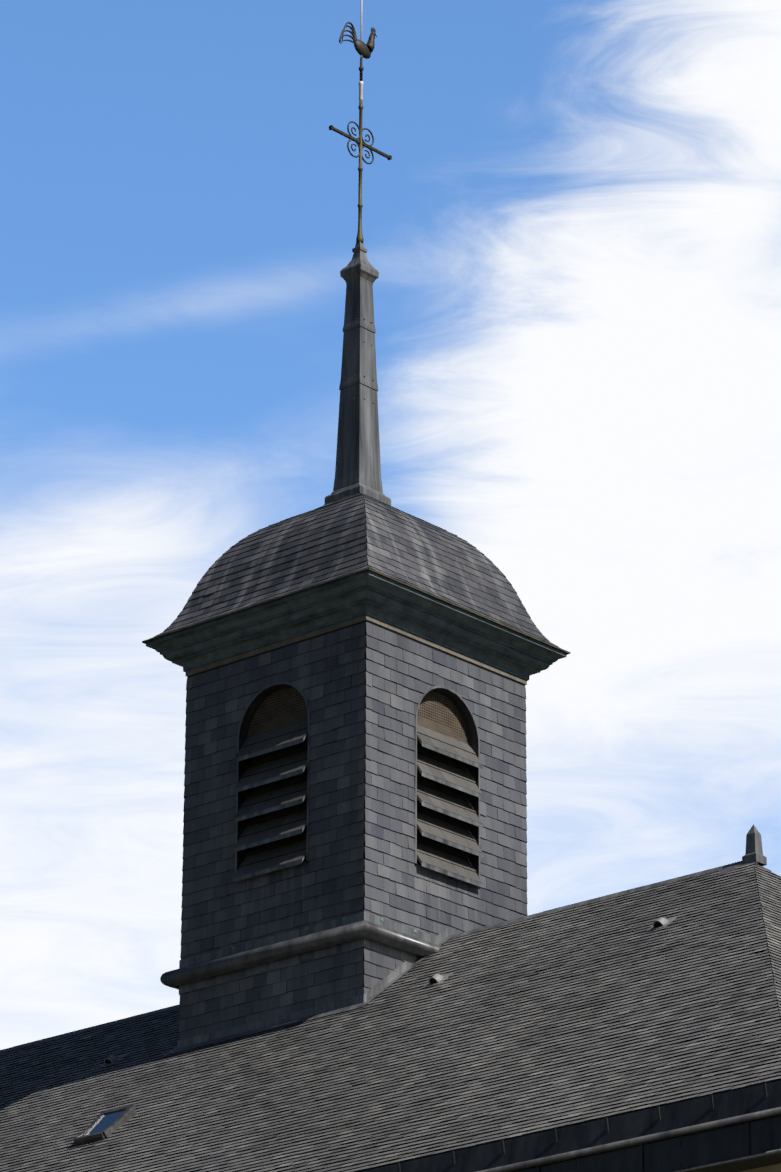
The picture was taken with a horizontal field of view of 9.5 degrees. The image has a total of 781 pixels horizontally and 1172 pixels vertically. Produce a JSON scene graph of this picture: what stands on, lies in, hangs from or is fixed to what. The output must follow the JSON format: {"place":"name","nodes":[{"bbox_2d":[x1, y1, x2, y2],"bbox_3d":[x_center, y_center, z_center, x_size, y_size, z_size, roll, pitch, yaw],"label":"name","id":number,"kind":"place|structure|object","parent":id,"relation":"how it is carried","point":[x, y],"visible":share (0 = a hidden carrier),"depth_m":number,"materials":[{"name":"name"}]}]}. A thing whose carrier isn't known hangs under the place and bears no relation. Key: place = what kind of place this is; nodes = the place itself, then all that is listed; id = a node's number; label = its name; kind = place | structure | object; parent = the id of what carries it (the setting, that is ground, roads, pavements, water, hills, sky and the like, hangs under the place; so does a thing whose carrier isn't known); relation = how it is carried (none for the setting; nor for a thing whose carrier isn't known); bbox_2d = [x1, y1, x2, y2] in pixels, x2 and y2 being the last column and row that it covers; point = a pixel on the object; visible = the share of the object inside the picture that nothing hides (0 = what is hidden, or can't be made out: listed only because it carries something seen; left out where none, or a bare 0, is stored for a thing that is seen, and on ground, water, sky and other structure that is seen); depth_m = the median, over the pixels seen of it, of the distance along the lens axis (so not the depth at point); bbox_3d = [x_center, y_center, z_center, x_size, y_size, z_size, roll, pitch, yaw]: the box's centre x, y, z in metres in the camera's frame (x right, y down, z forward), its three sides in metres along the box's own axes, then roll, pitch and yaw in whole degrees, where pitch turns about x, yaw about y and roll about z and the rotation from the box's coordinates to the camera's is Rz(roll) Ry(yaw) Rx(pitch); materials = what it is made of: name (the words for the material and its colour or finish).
{"place":"outdoors","nodes":[
{"label":"outdoors","id":0,"kind":"place"},
{"bbox_2d":[0,0,780,1049],"label":"sky","id":1,"kind":"structure","parent":0,"point":[571,228],"materials":[{"name":"blue"}]},
{"bbox_2d":[740,1163,780,1171],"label":"building walls","id":2,"kind":"structure","parent":0,"point":[774,1168],"depth_m":44.65,"materials":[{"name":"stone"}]},
{"bbox_2d":[0,866,780,1171],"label":"roof underlay","id":3,"kind":"object","parent":2,"relation":"on","point":[757,952],"depth_m":52.10,"materials":[{"name":"black"}]},
{"bbox_2d":[180,620,525,1031],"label":"tower","id":4,"kind":"structure","parent":3,"relation":"on","point":[457,701],"depth_m":57.61,"materials":[{"name":"black stone"}]},
{"bbox_2d":[179,622,527,1040],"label":"tower slates","id":5,"kind":"object","parent":4,"relation":"attached to","point":[326,903],"visible":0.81,"depth_m":56.74,"materials":[{"name":"grey stone"}]},
{"bbox_2d":[146,570,566,993],"bbox_3d":[-0.433,2.897,58.024,3.740,4.574,3.740,-18,-28,38],"label":"tower trim","id":6,"kind":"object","parent":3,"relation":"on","point":[274,807],"visible":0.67,"depth_m":57.11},
{"bbox_2d":[142,492,570,654],"bbox_3d":[-0.419,-0.162,59.225,3.812,2.026,3.812,-18,-28,38],"label":"dome underlay","id":7,"kind":"object","parent":6,"relation":"on","point":[389,577],"visible":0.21,"depth_m":57.77,"materials":[{"name":"black"}]},
{"bbox_2d":[144,492,557,646],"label":"dome slates","id":8,"kind":"object","parent":7,"relation":"on","point":[273,538],"visible":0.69,"depth_m":58.19,"materials":[{"name":"grey stone"}]},
{"bbox_2d":[325,242,390,504],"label":"spire","id":9,"kind":"structure","parent":7,"relation":"on","point":[358,467],"depth_m":59.99,"materials":[{"name":"grey metal"}]},
{"bbox_2d":[329,0,391,242],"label":"weather vane","id":10,"kind":"object","parent":9,"relation":"on","point":[363,50],"visible":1,"depth_m":61.59,"materials":[{"name":"brown metal"}]},
{"bbox_2d":[0,824,766,1053],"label":"roof ridge","id":11,"kind":"structure","parent":3,"relation":"on","point":[754,855],"depth_m":54.77,"materials":[{"name":"grey metal"}]},
{"bbox_2d":[0,863,780,1171],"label":"roof slates","id":12,"kind":"object","parent":3,"relation":"on","point":[740,1060],"visible":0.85,"depth_m":51.58,"materials":[{"name":"grey stone"}]},
{"bbox_2d":[73,1103,137,1145],"bbox_3d":[-3.306,6.255,54.376,0.535,0.525,0.585,-18,-28,38],"label":"skylight","id":13,"kind":"object","parent":12,"relation":"on","point":[104,1124],"visible":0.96,"depth_m":54.33,"materials":[{"name":"blue glass"}]},
{"bbox_2d":[164,927,453,1055],"bbox_3d":[-0.988,4.885,56.582,3.260,1.382,1.642,-18,-28,38],"label":"roof flashing","id":14,"kind":"object","parent":12,"relation":"on","point":[401,970],"visible":0.73,"depth_m":55.74,"materials":[{"name":"grey metal"}]},
{"bbox_2d":[98,915,679,1067],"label":"roof vents","id":15,"kind":"object","parent":12,"relation":"on","point":[660,922],"visible":1,"depth_m":54.39,"materials":[{"name":"grey metal"}]},
{"bbox_2d":[361,1080,780,1171],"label":"gutter","id":16,"kind":"object","parent":2,"relation":"on","point":[746,1145],"visible":1,"depth_m":45.27,"materials":[{"name":"grey metal"}]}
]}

